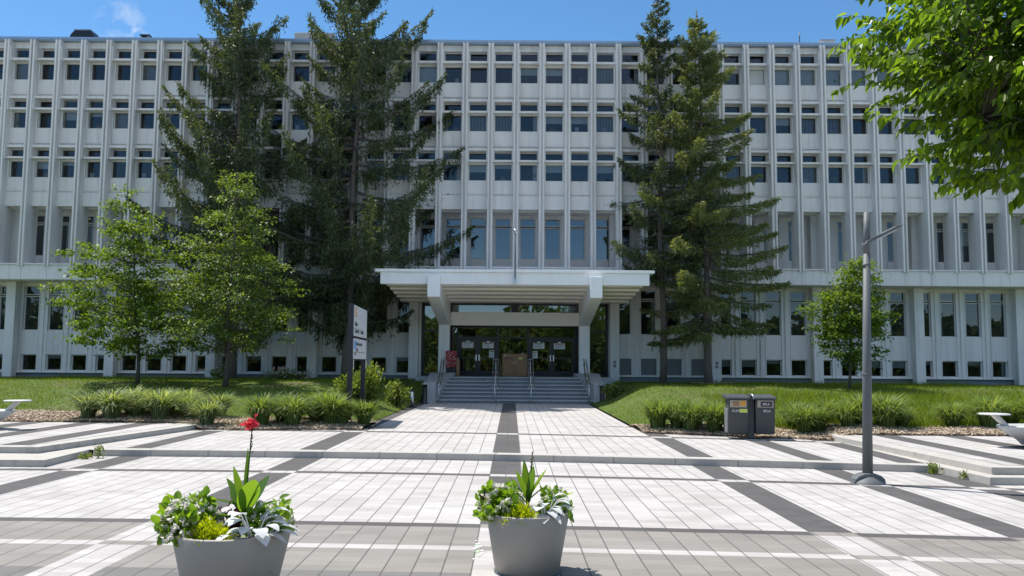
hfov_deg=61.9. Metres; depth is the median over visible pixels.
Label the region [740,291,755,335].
ground floor window
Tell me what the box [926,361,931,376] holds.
basement window
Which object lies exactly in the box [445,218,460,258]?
loggia window
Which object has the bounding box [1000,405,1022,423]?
ornamental grass
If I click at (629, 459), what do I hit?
kerb
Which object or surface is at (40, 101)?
office window
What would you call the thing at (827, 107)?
office window
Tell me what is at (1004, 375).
basement window
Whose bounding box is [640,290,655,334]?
ground floor window
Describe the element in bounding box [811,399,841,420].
ornamental grass
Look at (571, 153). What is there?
office window
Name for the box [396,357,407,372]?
basement window
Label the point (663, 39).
chimney
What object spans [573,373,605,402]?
stair cheek
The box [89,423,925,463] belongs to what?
plaza
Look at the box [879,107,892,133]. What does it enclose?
office window
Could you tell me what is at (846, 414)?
ornamental grass
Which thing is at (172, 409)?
ornamental grass
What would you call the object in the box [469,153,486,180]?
office window
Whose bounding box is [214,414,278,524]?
canna
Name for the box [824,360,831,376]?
basement window
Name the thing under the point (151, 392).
ornamental grass
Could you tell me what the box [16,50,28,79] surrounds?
top floor window
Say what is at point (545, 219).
loggia window
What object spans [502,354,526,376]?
wooden cabinet
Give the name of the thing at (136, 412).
ornamental grass
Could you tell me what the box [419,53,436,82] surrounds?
top floor window
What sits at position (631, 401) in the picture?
lawn
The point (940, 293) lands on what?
ground floor window
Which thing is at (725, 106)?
office window
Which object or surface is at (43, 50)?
top floor window
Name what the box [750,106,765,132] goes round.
office window
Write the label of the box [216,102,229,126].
office window
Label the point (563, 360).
door
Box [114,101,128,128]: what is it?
office window
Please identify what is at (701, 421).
ornamental grass
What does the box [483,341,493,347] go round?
paper notice
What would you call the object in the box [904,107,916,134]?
office window
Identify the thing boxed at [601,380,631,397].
shrub
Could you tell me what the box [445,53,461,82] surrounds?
top floor window
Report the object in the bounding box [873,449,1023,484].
terrace step
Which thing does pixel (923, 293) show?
ground floor window
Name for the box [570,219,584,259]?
loggia window
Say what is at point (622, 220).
loggia window
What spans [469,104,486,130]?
office window
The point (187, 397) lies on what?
ornamental grass
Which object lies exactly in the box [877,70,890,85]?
top floor window
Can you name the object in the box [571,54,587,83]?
top floor window
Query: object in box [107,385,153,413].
ornamental grass
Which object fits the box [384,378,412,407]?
shrub
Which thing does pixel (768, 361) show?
basement window
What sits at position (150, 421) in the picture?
mulch bed
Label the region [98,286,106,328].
ground floor window
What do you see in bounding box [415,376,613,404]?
steps
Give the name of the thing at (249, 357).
basement window
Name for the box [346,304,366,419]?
directory sign
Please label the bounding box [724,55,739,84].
top floor window
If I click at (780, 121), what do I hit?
office window
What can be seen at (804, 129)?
office window
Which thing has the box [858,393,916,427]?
ornamental grass
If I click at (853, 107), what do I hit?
office window
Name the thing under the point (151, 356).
basement window
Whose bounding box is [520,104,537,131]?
office window
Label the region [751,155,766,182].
office window
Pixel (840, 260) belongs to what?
loggia window
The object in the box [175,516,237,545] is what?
sedum
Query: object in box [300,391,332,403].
ornamental grass
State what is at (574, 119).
office window
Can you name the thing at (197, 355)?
basement window
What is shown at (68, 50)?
top floor window
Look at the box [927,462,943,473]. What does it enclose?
weed
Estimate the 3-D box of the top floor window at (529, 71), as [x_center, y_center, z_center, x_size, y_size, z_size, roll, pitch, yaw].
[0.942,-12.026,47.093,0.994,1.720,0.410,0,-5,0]
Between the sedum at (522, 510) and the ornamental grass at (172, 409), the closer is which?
the sedum at (522, 510)
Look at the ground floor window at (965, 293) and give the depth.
47.22 m
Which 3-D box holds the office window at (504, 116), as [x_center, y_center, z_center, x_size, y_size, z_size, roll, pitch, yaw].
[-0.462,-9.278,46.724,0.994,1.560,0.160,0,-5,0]
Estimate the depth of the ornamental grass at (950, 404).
25.26 m
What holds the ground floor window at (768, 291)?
in the office building
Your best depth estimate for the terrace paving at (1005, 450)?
19.74 m
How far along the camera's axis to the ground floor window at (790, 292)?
47.20 m
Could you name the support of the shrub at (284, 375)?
on the lawn at (417, 392)
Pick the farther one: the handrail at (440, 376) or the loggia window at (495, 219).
the loggia window at (495, 219)
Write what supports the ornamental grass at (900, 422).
on the mulch bed at (833, 430)
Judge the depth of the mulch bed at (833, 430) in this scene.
23.00 m
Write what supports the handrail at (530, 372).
on the steps at (515, 390)
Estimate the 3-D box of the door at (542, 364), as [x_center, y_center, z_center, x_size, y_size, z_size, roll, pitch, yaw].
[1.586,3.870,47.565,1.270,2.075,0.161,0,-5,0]
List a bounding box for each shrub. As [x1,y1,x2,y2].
[206,362,237,378]
[260,366,313,378]
[333,360,397,401]
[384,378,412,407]
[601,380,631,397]
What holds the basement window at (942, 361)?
in the office building
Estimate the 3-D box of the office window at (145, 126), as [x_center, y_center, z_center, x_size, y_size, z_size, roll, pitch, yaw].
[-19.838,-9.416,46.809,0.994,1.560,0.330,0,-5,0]
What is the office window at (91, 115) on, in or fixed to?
in the office building
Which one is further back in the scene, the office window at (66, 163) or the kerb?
the office window at (66, 163)
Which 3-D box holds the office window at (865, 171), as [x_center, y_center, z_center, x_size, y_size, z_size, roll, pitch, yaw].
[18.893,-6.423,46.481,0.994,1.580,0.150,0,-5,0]
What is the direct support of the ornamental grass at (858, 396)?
on the mulch bed at (833, 430)
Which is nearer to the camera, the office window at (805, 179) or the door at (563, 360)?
the office window at (805, 179)
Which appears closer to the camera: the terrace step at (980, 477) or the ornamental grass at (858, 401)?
the terrace step at (980, 477)
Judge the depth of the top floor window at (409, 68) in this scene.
46.97 m
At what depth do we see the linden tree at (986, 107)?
6.72 m
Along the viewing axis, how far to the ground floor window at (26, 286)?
47.23 m
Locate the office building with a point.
(538, 130)
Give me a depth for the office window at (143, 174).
46.47 m
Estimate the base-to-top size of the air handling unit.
0.500 m
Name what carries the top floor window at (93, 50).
in the office building
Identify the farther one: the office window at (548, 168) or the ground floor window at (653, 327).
the ground floor window at (653, 327)
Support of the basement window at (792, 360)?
in the office building
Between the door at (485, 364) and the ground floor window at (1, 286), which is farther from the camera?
the door at (485, 364)
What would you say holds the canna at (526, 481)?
in the planter at (533, 547)
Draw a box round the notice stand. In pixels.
[446,351,459,375]
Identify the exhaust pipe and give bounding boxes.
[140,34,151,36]
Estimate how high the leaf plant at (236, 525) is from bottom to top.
0.340 m
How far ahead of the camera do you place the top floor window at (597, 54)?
47.00 m
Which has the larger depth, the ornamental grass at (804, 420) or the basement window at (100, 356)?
the basement window at (100, 356)
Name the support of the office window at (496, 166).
in the office building
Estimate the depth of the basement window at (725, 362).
47.08 m
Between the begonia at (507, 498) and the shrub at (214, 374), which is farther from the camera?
the shrub at (214, 374)
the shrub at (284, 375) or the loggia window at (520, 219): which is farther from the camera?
the loggia window at (520, 219)
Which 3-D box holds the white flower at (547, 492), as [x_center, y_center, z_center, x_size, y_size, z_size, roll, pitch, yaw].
[0.442,2.221,8.814,0.426,0.389,0.586,0,-5,0]
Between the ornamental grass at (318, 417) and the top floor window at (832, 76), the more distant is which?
the top floor window at (832, 76)
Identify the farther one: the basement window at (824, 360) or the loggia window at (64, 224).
the loggia window at (64, 224)
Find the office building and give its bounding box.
[0,36,1023,384]
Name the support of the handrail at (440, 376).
attached to the stair cheek at (432, 389)
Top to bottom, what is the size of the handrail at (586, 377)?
2.222 m
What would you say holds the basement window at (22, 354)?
in the office building
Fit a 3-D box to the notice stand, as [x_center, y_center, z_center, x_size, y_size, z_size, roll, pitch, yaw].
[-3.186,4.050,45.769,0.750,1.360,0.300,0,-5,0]
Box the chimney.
[654,35,667,40]
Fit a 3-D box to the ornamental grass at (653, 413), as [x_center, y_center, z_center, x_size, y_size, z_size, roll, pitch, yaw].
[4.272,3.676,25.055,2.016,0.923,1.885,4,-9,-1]
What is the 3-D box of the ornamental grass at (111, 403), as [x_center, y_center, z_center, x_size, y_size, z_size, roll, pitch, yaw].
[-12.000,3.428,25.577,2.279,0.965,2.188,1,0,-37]
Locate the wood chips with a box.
[3,382,1006,438]
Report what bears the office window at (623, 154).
in the office building
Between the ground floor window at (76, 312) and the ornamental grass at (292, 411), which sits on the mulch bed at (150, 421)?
the ornamental grass at (292, 411)
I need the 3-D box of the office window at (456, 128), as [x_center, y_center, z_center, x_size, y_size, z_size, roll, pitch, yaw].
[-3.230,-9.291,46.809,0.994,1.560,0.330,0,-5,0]
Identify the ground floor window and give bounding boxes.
[0,286,6,329]
[23,286,39,329]
[48,286,63,330]
[73,286,87,330]
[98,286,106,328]
[322,298,331,332]
[372,288,386,332]
[619,301,630,334]
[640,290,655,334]
[666,298,680,334]
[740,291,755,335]
[765,291,780,335]
[790,292,805,335]
[890,292,905,336]
[923,293,930,336]
[940,293,955,336]
[965,293,980,337]
[990,293,1005,337]
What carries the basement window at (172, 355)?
in the office building
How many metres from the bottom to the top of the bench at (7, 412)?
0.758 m
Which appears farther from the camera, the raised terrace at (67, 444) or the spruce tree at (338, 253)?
the spruce tree at (338, 253)
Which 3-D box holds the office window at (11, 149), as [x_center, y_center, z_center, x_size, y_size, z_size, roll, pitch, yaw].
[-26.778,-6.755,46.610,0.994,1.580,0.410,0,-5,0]
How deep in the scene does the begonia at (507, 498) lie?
8.52 m
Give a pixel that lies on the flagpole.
(515, 275)
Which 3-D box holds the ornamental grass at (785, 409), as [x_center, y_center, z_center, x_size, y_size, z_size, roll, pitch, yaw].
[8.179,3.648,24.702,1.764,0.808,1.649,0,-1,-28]
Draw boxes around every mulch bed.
[0,411,375,429]
[631,425,1009,439]
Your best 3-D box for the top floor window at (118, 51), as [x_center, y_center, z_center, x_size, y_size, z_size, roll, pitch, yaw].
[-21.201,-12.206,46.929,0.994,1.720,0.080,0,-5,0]
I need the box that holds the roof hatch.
[818,39,834,42]
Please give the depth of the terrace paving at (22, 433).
22.24 m
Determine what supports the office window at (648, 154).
in the office building
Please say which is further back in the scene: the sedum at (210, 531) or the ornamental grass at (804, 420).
the ornamental grass at (804, 420)
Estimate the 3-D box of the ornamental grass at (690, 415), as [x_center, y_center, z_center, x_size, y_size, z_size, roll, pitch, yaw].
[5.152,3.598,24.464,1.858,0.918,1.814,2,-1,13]
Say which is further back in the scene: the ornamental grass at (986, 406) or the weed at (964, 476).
the ornamental grass at (986, 406)
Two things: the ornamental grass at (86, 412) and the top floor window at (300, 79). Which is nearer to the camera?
the ornamental grass at (86, 412)
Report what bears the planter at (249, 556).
on the plaza at (90, 516)
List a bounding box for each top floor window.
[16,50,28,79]
[41,50,54,79]
[66,50,79,79]
[91,50,105,79]
[117,51,130,79]
[142,51,156,80]
[167,51,181,80]
[192,51,207,80]
[293,52,309,81]
[394,53,411,80]
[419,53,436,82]
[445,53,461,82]
[470,53,487,78]
[495,53,512,82]
[520,54,537,82]
[546,54,562,83]
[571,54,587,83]
[596,54,613,83]
[621,54,638,83]
[648,54,663,83]
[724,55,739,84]
[749,55,764,84]
[775,55,789,84]
[800,56,814,84]
[826,56,840,85]
[851,56,865,85]
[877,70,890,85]
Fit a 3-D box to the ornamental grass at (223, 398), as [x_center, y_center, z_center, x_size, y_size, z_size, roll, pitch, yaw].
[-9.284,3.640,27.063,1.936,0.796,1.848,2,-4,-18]
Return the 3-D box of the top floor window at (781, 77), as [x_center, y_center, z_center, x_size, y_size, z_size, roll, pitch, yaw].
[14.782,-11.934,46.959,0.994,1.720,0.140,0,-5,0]
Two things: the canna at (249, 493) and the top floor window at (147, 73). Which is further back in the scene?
the top floor window at (147, 73)
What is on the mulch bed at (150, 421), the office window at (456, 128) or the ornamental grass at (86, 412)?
the ornamental grass at (86, 412)
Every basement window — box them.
[21,354,35,370]
[46,354,60,370]
[71,354,84,370]
[96,355,103,370]
[121,355,135,370]
[146,356,160,371]
[171,355,185,371]
[196,355,205,371]
[246,356,260,371]
[271,356,285,371]
[296,356,306,372]
[321,356,335,372]
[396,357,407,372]
[721,359,730,375]
[741,359,755,375]
[766,360,781,375]
[792,360,806,375]
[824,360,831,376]
[871,360,881,376]
[892,361,906,376]
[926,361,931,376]
[942,361,956,377]
[967,361,981,377]
[993,361,1006,377]
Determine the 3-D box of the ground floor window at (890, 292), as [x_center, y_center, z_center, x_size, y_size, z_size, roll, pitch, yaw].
[21.298,1.474,47.207,0.860,2.470,0.080,0,-5,0]
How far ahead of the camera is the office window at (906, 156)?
46.41 m
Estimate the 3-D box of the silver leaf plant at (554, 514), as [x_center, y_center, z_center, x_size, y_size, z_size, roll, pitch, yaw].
[0.443,2.205,8.527,0.377,0.282,0.597,-3,-6,34]
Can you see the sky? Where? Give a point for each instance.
(562, 20)
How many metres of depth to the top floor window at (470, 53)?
46.94 m
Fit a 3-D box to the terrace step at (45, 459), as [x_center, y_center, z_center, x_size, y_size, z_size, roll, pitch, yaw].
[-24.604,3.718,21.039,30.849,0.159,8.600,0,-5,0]
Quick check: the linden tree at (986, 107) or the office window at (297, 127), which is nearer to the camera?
the linden tree at (986, 107)
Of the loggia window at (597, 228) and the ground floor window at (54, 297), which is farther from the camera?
the loggia window at (597, 228)
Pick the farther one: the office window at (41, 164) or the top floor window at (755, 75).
the top floor window at (755, 75)
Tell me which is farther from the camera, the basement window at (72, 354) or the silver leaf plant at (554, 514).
the basement window at (72, 354)
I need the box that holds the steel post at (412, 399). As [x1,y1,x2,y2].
[409,389,413,407]
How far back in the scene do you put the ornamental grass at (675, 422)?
24.73 m
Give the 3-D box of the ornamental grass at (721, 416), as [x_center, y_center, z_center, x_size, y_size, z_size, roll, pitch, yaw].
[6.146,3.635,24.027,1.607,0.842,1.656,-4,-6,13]
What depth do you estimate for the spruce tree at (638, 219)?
43.83 m
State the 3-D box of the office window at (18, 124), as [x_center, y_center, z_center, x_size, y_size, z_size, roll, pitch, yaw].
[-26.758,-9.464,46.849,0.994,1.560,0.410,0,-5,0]
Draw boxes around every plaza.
[0,455,1023,575]
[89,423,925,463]
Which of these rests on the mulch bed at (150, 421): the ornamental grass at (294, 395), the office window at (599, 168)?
the ornamental grass at (294, 395)
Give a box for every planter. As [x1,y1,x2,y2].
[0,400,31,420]
[173,519,290,575]
[487,504,568,575]
[978,413,1023,444]
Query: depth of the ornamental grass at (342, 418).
25.43 m
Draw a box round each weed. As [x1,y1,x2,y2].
[76,452,92,458]
[93,444,105,457]
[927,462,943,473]
[958,468,967,478]
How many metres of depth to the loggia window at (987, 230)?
47.70 m
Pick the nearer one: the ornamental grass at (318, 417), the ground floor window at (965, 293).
the ornamental grass at (318, 417)
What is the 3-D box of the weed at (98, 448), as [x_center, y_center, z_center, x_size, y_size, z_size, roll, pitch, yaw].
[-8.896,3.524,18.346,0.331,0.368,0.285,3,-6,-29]
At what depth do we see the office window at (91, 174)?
46.45 m
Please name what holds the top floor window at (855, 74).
in the office building
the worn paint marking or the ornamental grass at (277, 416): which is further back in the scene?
the ornamental grass at (277, 416)
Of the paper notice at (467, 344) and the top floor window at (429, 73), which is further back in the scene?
the paper notice at (467, 344)
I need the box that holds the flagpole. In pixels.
[513,229,516,283]
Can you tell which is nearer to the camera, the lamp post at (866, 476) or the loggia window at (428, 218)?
the lamp post at (866, 476)
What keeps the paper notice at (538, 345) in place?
attached to the office building
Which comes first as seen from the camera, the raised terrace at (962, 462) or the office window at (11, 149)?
the raised terrace at (962, 462)
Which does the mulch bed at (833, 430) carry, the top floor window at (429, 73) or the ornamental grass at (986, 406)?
the ornamental grass at (986, 406)
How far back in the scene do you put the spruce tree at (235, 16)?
44.02 m
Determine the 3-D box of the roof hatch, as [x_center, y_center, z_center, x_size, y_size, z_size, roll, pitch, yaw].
[17.276,-13.431,47.122,0.810,0.290,0.860,0,-5,0]
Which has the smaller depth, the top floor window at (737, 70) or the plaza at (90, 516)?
the plaza at (90, 516)
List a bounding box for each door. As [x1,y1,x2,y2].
[458,338,477,375]
[478,338,496,375]
[529,339,551,375]
[552,339,574,375]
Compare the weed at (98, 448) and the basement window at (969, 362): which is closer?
the weed at (98, 448)
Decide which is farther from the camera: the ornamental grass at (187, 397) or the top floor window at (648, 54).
the top floor window at (648, 54)
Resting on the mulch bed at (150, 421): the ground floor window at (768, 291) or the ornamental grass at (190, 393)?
the ornamental grass at (190, 393)
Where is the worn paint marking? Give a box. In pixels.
[472,540,483,558]
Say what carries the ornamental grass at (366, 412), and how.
on the mulch bed at (150, 421)
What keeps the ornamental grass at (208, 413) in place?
on the mulch bed at (150, 421)
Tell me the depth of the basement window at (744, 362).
47.08 m
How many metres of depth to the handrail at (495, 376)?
42.61 m
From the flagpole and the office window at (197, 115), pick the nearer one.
the flagpole
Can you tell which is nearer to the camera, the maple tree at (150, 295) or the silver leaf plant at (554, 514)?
the silver leaf plant at (554, 514)
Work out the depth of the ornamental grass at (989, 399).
24.96 m
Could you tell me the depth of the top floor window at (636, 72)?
46.98 m
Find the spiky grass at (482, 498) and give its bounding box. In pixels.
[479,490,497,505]
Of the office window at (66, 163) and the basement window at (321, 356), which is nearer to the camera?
the office window at (66, 163)
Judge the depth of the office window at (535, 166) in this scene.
46.49 m
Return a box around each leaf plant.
[214,501,243,528]
[216,507,300,546]
[530,493,574,523]
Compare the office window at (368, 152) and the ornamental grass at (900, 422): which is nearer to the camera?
the ornamental grass at (900, 422)
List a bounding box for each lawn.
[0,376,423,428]
[591,382,1023,434]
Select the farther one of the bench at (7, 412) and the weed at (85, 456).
the bench at (7, 412)
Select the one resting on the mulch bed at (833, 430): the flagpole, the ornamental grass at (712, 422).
the ornamental grass at (712, 422)
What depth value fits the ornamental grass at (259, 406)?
25.16 m
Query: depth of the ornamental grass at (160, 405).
25.43 m
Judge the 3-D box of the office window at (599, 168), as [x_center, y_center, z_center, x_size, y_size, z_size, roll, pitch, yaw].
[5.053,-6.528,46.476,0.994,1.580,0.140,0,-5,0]
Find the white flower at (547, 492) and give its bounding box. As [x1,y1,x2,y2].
[536,485,573,522]
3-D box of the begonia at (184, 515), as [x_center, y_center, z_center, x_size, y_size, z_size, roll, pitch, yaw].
[-2.838,2.019,7.564,0.637,0.514,0.694,0,-5,0]
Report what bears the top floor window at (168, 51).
in the office building
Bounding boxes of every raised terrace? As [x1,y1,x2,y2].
[0,423,196,452]
[831,434,1023,474]
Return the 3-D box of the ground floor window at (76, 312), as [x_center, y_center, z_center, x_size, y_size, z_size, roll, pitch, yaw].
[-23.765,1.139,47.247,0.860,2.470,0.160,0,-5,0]
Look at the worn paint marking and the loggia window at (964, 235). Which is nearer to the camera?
the worn paint marking
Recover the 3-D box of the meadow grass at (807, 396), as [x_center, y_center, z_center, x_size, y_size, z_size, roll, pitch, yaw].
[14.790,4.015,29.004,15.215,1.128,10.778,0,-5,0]
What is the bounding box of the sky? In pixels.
[0,0,1006,42]
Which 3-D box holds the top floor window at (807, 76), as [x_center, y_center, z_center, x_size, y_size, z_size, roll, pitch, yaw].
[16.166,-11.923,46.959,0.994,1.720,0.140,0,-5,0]
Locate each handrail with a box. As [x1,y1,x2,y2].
[437,358,445,402]
[492,358,498,403]
[527,358,533,403]
[582,359,590,403]
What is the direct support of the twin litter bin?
on the plaza at (543, 439)
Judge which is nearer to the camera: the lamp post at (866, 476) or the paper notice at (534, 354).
the lamp post at (866, 476)
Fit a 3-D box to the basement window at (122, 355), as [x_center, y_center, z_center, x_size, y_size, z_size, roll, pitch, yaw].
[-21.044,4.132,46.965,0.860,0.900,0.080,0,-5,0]
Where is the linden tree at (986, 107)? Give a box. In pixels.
[827,0,1023,225]
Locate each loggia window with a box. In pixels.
[62,215,69,255]
[86,216,93,255]
[421,218,434,258]
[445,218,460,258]
[470,218,485,258]
[495,219,510,258]
[520,219,534,259]
[545,219,559,259]
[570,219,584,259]
[596,219,607,259]
[622,220,629,259]
[838,221,841,261]
[961,222,968,262]
[986,222,994,262]
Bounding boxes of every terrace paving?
[0,422,181,444]
[851,435,1023,464]
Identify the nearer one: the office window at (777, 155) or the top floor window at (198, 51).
the office window at (777, 155)
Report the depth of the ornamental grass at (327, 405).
25.36 m
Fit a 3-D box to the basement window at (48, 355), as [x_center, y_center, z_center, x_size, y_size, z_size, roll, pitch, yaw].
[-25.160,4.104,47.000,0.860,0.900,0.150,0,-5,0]
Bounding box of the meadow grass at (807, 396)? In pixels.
[699,386,1023,429]
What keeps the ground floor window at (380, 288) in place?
in the office building
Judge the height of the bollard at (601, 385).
1.090 m
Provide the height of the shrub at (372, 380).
1.850 m
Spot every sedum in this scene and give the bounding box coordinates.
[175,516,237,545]
[499,499,538,524]
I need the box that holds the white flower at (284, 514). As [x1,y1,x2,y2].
[239,494,297,536]
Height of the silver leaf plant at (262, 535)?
0.316 m
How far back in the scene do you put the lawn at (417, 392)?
35.16 m
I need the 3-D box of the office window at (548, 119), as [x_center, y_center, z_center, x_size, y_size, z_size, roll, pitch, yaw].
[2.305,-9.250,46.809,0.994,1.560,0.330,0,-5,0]
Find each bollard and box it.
[421,381,427,403]
[599,382,604,400]
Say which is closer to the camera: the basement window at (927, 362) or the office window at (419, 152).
the office window at (419, 152)
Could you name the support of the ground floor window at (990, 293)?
in the office building
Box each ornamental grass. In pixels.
[56,387,110,418]
[78,385,142,418]
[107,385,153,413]
[120,396,150,415]
[129,387,191,418]
[140,385,183,401]
[146,387,181,410]
[173,395,208,417]
[174,387,210,399]
[174,393,205,415]
[177,397,233,424]
[196,391,246,415]
[232,391,286,424]
[266,387,309,401]
[266,392,322,425]
[270,398,284,421]
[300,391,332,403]
[303,390,354,418]
[304,391,355,423]
[305,397,322,421]
[319,399,360,423]
[344,397,386,425]
[633,398,683,427]
[660,400,700,427]
[664,398,711,430]
[675,397,716,424]
[691,398,724,431]
[707,404,724,428]
[775,397,811,428]
[780,402,831,432]
[802,404,841,431]
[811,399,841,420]
[825,400,861,426]
[832,393,884,424]
[836,391,885,417]
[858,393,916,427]
[875,393,921,410]
[895,407,922,426]
[927,399,977,426]
[929,402,969,414]
[956,395,1019,427]
[964,393,1016,410]
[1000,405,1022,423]
[1005,396,1023,420]
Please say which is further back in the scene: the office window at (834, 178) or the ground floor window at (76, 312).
the ground floor window at (76, 312)
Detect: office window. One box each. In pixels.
[10,149,23,176]
[13,101,25,127]
[35,149,48,176]
[38,101,51,127]
[61,150,74,177]
[64,101,77,127]
[86,150,100,177]
[89,101,102,127]
[112,150,125,177]
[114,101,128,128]
[137,150,151,177]
[140,101,153,128]
[163,150,177,173]
[165,102,179,128]
[191,102,205,117]
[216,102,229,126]
[267,102,282,129]
[292,103,299,129]
[367,152,383,177]
[392,152,409,179]
[418,104,435,130]
[418,152,434,179]
[443,152,460,180]
[444,104,461,130]
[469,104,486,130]
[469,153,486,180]
[494,153,511,180]
[495,104,512,131]
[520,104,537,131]
[520,153,537,180]
[545,105,562,131]
[545,153,562,180]
[571,105,587,131]
[571,153,587,181]
[596,105,613,131]
[596,154,613,181]
[622,154,638,181]
[648,154,664,181]
[724,106,740,132]
[725,154,740,181]
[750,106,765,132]
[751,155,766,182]
[776,106,790,133]
[777,155,791,182]
[801,106,816,133]
[802,155,817,182]
[827,107,841,133]
[828,155,842,182]
[853,107,866,133]
[854,155,868,183]
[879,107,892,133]
[880,156,893,183]
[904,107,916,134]
[906,156,919,183]
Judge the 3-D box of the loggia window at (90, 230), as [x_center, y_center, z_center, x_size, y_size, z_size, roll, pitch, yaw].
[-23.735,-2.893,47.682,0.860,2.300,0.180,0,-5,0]
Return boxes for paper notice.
[462,341,472,347]
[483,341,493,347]
[489,350,493,357]
[532,351,537,357]
[533,342,543,348]
[554,342,564,348]
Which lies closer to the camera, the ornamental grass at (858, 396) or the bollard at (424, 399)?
the ornamental grass at (858, 396)
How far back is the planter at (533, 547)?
8.35 m
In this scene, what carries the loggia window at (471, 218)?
in the office building
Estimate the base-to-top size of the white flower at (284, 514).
0.421 m
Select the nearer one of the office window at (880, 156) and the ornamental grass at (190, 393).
the ornamental grass at (190, 393)
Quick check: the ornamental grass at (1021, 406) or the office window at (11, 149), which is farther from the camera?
the office window at (11, 149)
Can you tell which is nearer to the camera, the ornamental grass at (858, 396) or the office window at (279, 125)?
the ornamental grass at (858, 396)
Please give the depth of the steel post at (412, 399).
37.45 m
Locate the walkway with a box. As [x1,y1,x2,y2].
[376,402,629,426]
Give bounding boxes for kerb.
[93,448,938,472]
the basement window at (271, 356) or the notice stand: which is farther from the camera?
the basement window at (271, 356)
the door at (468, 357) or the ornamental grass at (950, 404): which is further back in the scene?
the door at (468, 357)
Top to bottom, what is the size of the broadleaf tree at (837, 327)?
5.986 m
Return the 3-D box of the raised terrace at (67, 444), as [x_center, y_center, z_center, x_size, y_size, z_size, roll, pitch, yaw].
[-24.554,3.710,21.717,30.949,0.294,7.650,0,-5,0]
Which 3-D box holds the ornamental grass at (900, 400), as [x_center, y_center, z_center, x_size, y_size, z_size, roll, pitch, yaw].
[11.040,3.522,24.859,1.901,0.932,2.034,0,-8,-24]
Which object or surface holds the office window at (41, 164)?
in the office building
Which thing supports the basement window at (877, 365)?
in the office building
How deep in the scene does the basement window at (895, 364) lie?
47.08 m
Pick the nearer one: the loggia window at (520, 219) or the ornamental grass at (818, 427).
the ornamental grass at (818, 427)
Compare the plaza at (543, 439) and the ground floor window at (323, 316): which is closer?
the plaza at (543, 439)
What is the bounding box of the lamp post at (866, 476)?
[850,212,902,485]
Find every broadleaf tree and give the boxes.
[143,169,310,386]
[795,254,901,388]
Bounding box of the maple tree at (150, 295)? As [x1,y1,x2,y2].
[36,183,244,383]
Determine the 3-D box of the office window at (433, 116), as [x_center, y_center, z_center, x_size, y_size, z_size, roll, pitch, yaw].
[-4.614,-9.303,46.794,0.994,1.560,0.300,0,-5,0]
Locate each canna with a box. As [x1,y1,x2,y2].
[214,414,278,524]
[504,451,549,505]
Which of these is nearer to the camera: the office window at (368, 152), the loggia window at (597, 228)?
the office window at (368, 152)
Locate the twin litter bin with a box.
[722,393,776,438]
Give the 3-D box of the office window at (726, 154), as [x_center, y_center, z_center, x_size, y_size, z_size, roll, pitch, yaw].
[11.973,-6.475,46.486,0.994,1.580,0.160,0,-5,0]
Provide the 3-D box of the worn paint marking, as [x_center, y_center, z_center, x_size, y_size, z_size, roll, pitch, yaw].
[-0.379,2.954,9.680,0.136,0.001,1.093,0,-5,0]
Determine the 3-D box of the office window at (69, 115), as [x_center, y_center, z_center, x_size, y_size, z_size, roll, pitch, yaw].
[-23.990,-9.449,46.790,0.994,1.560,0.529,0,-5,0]
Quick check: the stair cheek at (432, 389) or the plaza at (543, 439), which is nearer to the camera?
the plaza at (543, 439)
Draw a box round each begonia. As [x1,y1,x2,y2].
[150,486,229,546]
[472,477,524,521]
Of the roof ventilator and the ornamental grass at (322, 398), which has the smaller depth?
the ornamental grass at (322, 398)
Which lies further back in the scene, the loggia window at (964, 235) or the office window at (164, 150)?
the loggia window at (964, 235)
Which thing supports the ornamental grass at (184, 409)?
on the mulch bed at (150, 421)
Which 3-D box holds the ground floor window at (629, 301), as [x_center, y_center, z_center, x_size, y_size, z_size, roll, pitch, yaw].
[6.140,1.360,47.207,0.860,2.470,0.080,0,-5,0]
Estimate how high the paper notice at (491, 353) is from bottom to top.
0.400 m
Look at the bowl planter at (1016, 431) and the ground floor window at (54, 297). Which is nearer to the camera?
the bowl planter at (1016, 431)
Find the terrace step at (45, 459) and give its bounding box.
[0,435,156,466]
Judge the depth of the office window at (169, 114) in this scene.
46.71 m
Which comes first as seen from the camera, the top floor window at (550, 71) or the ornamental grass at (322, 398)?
the ornamental grass at (322, 398)
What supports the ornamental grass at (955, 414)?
on the mulch bed at (833, 430)
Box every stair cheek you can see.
[426,372,455,402]
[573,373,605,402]
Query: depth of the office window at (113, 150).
46.45 m
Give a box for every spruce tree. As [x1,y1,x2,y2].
[123,0,335,378]
[228,0,475,378]
[610,0,734,383]
[637,11,791,383]
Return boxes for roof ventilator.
[70,29,98,36]
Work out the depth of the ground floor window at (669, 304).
47.33 m
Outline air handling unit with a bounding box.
[294,33,336,38]
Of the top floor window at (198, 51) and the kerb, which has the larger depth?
the top floor window at (198, 51)
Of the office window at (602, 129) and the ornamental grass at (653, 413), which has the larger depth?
the office window at (602, 129)
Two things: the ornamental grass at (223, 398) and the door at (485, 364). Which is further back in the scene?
the door at (485, 364)
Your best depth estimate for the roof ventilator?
46.61 m

